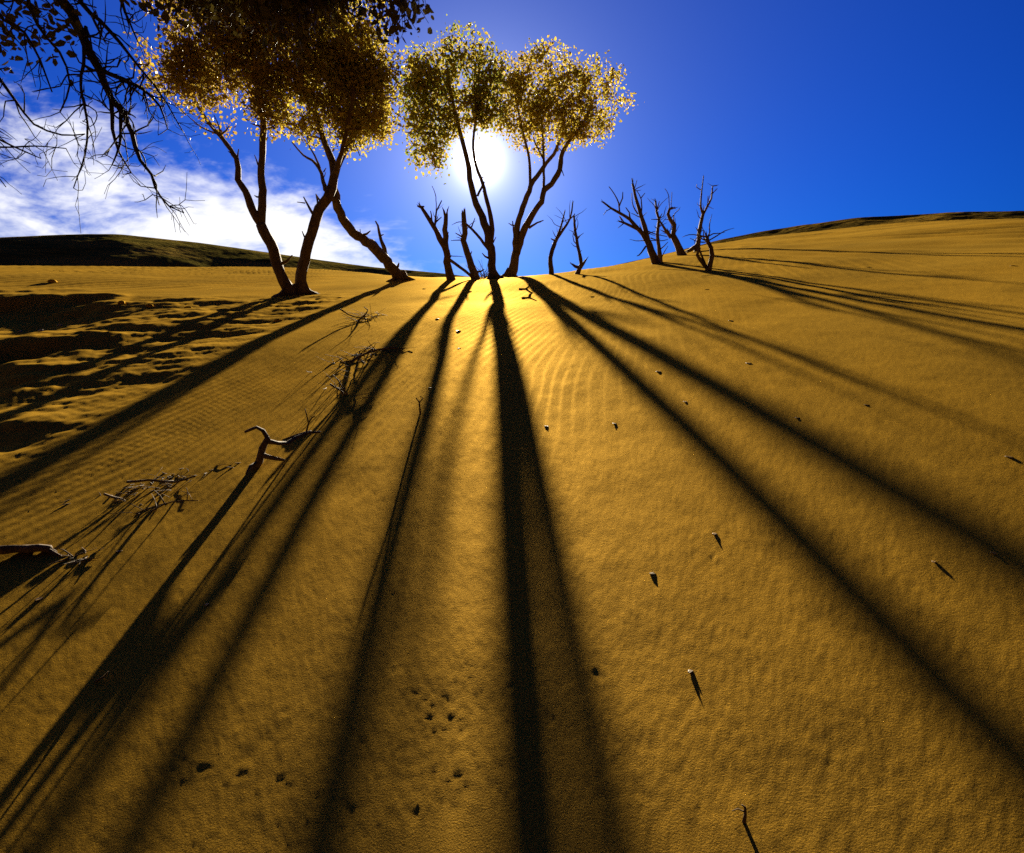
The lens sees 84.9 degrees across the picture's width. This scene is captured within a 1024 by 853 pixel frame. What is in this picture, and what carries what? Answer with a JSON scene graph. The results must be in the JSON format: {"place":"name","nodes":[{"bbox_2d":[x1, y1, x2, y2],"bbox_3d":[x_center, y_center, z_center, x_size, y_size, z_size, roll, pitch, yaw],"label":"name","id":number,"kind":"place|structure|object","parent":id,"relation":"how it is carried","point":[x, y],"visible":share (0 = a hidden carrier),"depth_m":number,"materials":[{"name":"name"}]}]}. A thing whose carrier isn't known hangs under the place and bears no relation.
{"place":"outdoors","nodes":[
{"label":"outdoors","id":0,"kind":"place"},
{"bbox_2d":[47,279,56,282],"bbox_3d":[-8.829,-2.782,10.734,0.172,0.087,0.102,0,10,0],"label":"sand clod","id":1,"kind":"object","parent":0,"point":[52,281],"visible":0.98,"depth_m":10.72,"materials":[{"name":"brown sand"}]},
{"bbox_2d":[0,234,467,276],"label":"hill","id":2,"kind":"structure","parent":0,"point":[92,250],"depth_m":43.72,"materials":[{"name":"brown sand"}]},
{"bbox_2d":[0,218,1023,852],"bbox_3d":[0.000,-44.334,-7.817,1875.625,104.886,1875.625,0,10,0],"label":"sand dune","id":3,"kind":"structure","parent":0,"point":[456,616],"depth_m":1.68,"materials":[{"name":"yellow sand"}]},
{"bbox_2d":[0,544,102,565],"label":"driftwood log","id":4,"kind":"object","parent":3,"relation":"on","point":[7,549],"visible":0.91,"depth_m":1.95,"materials":[{"name":"brown wood"}]},
{"bbox_2d":[94,671,107,681],"bbox_3d":[-1.030,0.632,1.393,0.059,0.051,0.006,0,10,0],"label":"dark twig","id":5,"kind":"object","parent":3,"relation":"on","point":[100,678],"visible":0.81,"depth_m":1.39,"materials":[{"name":"black wood"}]},
{"bbox_2d":[103,493,139,500],"bbox_3d":[-1.577,0.297,2.283,0.169,0.054,0.009,0,10,0],"label":"pale twig","id":6,"kind":"object","parent":3,"relation":"on","point":[107,495],"visible":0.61,"depth_m":2.28,"materials":[{"name":"wood"}]},
{"bbox_2d":[98,481,197,515],"bbox_3d":[-1.421,0.281,2.282,0.349,0.128,0.308,-2,10,-13],"label":"dry branch","id":7,"kind":"object","parent":3,"relation":"on","point":[165,503],"visible":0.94,"depth_m":2.17,"materials":[{"name":"wood"}]},
{"bbox_2d":[61,462,240,504],"bbox_3d":[-1.474,0.244,2.395,0.774,0.129,0.337,-1,10,-8],"label":"brush pile","id":8,"kind":"object","parent":3,"relation":"on","point":[153,480],"visible":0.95,"depth_m":2.34,"materials":[{"name":"wood"}]},
{"bbox_2d":[0,0,433,231],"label":"overhanging tree","id":9,"kind":"object","parent":3,"relation":"on","point":[292,11],"visible":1,"depth_m":2.87,"materials":[{"name":"black plant"}]},
{"bbox_2d":[123,0,323,296],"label":"leafy tree","id":10,"kind":"object","parent":3,"relation":"on","point":[203,74],"visible":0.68,"depth_m":8.50,"materials":[{"name":"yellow plant"}]},
{"bbox_2d":[244,426,320,473],"bbox_3d":[-1.054,0.097,2.537,0.215,0.226,0.361,2,10,11],"label":"driftwood","id":11,"kind":"object","parent":3,"relation":"on","point":[262,455],"visible":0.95,"depth_m":2.46,"materials":[{"name":"brown wood"}]},
{"bbox_2d":[285,409,314,438],"bbox_3d":[-0.979,-0.055,3.122,0.196,0.177,0.771,2,10,11],"label":"dry branch","id":12,"kind":"object","parent":3,"relation":"on","point":[308,421],"visible":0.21,"depth_m":2.81,"materials":[{"name":"brown wood"}]},
{"bbox_2d":[239,0,416,294],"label":"leafy tree","id":13,"kind":"object","parent":3,"relation":"on","point":[323,99],"visible":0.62,"depth_m":8.64,"materials":[{"name":"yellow plant"}]},
{"bbox_2d":[320,368,373,406],"bbox_3d":[-1.030,-0.253,3.466,0.319,0.196,0.866,-6,11,-29],"label":"brush tangle","id":14,"kind":"object","parent":3,"relation":"on","point":[340,390],"visible":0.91,"depth_m":3.38,"materials":[{"name":"brown wood"}]},
{"bbox_2d":[305,341,404,371],"bbox_3d":[-1.104,-0.547,4.283,0.674,0.234,0.975,0,10,0],"label":"brush pile","id":15,"kind":"object","parent":3,"relation":"on","point":[371,351],"visible":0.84,"depth_m":4.16,"materials":[{"name":"wood"}]},
{"bbox_2d":[340,307,384,323],"bbox_3d":[-1.655,-1.197,6.000,0.581,0.232,0.773,0,10,0],"label":"brush pile","id":16,"kind":"object","parent":3,"relation":"on","point":[363,314],"visible":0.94,"depth_m":5.86,"materials":[{"name":"brown wood"}]},
{"bbox_2d":[313,46,414,281],"bbox_3d":[-2.547,-4.462,10.181,1.684,3.992,3.051,0,10,0],"label":"leafy tree","id":17,"kind":"object","parent":3,"relation":"on","point":[381,255],"visible":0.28,"depth_m":9.32,"materials":[{"name":"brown plant"}]},
{"bbox_2d":[416,396,422,413],"bbox_3d":[-0.486,-0.094,2.960,0.043,0.134,0.012,0,10,0],"label":"dark twig","id":18,"kind":"object","parent":3,"relation":"on","point":[419,404],"visible":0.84,"depth_m":2.95,"materials":[{"name":"brown wood"}]},
{"bbox_2d":[417,186,471,279],"bbox_3d":[-1.202,-3.472,10.506,0.615,1.882,1.191,4,11,23],"label":"dead tree","id":19,"kind":"object","parent":3,"relation":"on","point":[447,260],"visible":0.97,"depth_m":10.60,"materials":[{"name":"brown wood"}]},
{"bbox_2d":[387,14,516,278],"bbox_3d":[-1.093,-4.845,10.238,2.378,4.732,1.040,0,10,0],"label":"leafy tree","id":20,"kind":"object","parent":3,"relation":"on","point":[425,104],"visible":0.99,"depth_m":10.01,"materials":[{"name":"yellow plant"}]},
{"bbox_2d":[451,209,484,278],"bbox_3d":[-0.905,-3.435,10.938,0.640,1.632,0.444,2,10,13],"label":"dead tree","id":21,"kind":"object","parent":3,"relation":"on","point":[474,272],"visible":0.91,"depth_m":10.92,"materials":[{"name":"brown wood"}]},
{"bbox_2d":[469,260,487,279],"bbox_3d":[-0.661,-3.281,11.729,0.703,0.643,2.559,0,10,0],"label":"dry shrub","id":22,"kind":"object","parent":3,"relation":"on","point":[483,276],"visible":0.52,"depth_m":11.33,"materials":[{"name":"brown wood"}]},
{"bbox_2d":[519,285,532,292],"bbox_3d":[0.186,-1.822,7.421,0.196,0.115,0.039,0,10,0],"label":"dark twig","id":23,"kind":"object","parent":3,"relation":"on","point":[521,289],"visible":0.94,"depth_m":7.41,"materials":[{"name":"brown wood"}]},
{"bbox_2d":[484,34,636,276],"bbox_3d":[1.001,-5.497,11.846,3.504,5.031,1.153,0,10,0],"label":"leafy tree","id":24,"kind":"object","parent":3,"relation":"on","point":[539,107],"visible":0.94,"depth_m":11.57,"materials":[{"name":"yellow plant"}]},
{"bbox_2d":[547,201,573,273],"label":"dead tree","id":25,"kind":"object","parent":3,"relation":"on","point":[552,249],"visible":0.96,"depth_m":10.43,"materials":[{"name":"brown wood"}]},
{"bbox_2d":[569,212,588,273],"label":"dead tree","id":26,"kind":"object","parent":3,"relation":"on","point":[580,266],"visible":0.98,"depth_m":9.96,"materials":[{"name":"brown wood"}]},
{"bbox_2d":[601,178,667,263],"bbox_3d":[2.213,-3.556,10.112,1.251,1.759,0.288,1,10,5],"label":"dead tree","id":27,"kind":"object","parent":3,"relation":"on","point":[644,233],"visible":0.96,"depth_m":10.07,"materials":[{"name":"brown wood"}]},
{"bbox_2d":[648,196,669,261],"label":"dead tree","id":28,"kind":"object","parent":3,"relation":"on","point":[659,252],"visible":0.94,"depth_m":10.26,"materials":[{"name":"brown wood"}]},
{"bbox_2d":[660,189,686,255],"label":"dead tree","id":29,"kind":"object","parent":3,"relation":"on","point":[672,236],"visible":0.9,"depth_m":12.26,"materials":[{"name":"brown wood"}]},
{"bbox_2d":[685,175,717,252],"bbox_3d":[4.592,-5.114,13.686,0.834,1.991,0.415,0,10,0],"label":"dead tree","id":30,"kind":"object","parent":3,"relation":"on","point":[694,247],"visible":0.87,"depth_m":13.66,"materials":[{"name":"brown wood"}]},
{"bbox_2d":[683,215,732,270],"bbox_3d":[2.682,-2.396,7.721,0.619,0.998,0.452,0,10,0],"label":"dead tree","id":31,"kind":"object","parent":3,"relation":"on","point":[701,260],"visible":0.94,"depth_m":7.69,"materials":[{"name":"brown wood"}]},
{"bbox_2d":[732,804,746,822],"bbox_3d":[0.392,0.668,0.966,0.026,0.036,0.006,0,10,0],"label":"pale twig","id":32,"kind":"object","parent":3,"relation":"on","point":[744,816],"visible":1,"depth_m":0.96,"materials":[{"name":"brown wood"}]},
{"bbox_2d":[0,0,1023,276],"label":"sky","id":33,"kind":"structure","parent":0,"point":[798,112],"materials":[{"name":"blue"}]},
{"bbox_2d":[613,211,1023,265],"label":"ridge","id":34,"kind":"structure","parent":0,"point":[858,222],"depth_m":29.59,"materials":[{"name":"brown sand"}]}
]}

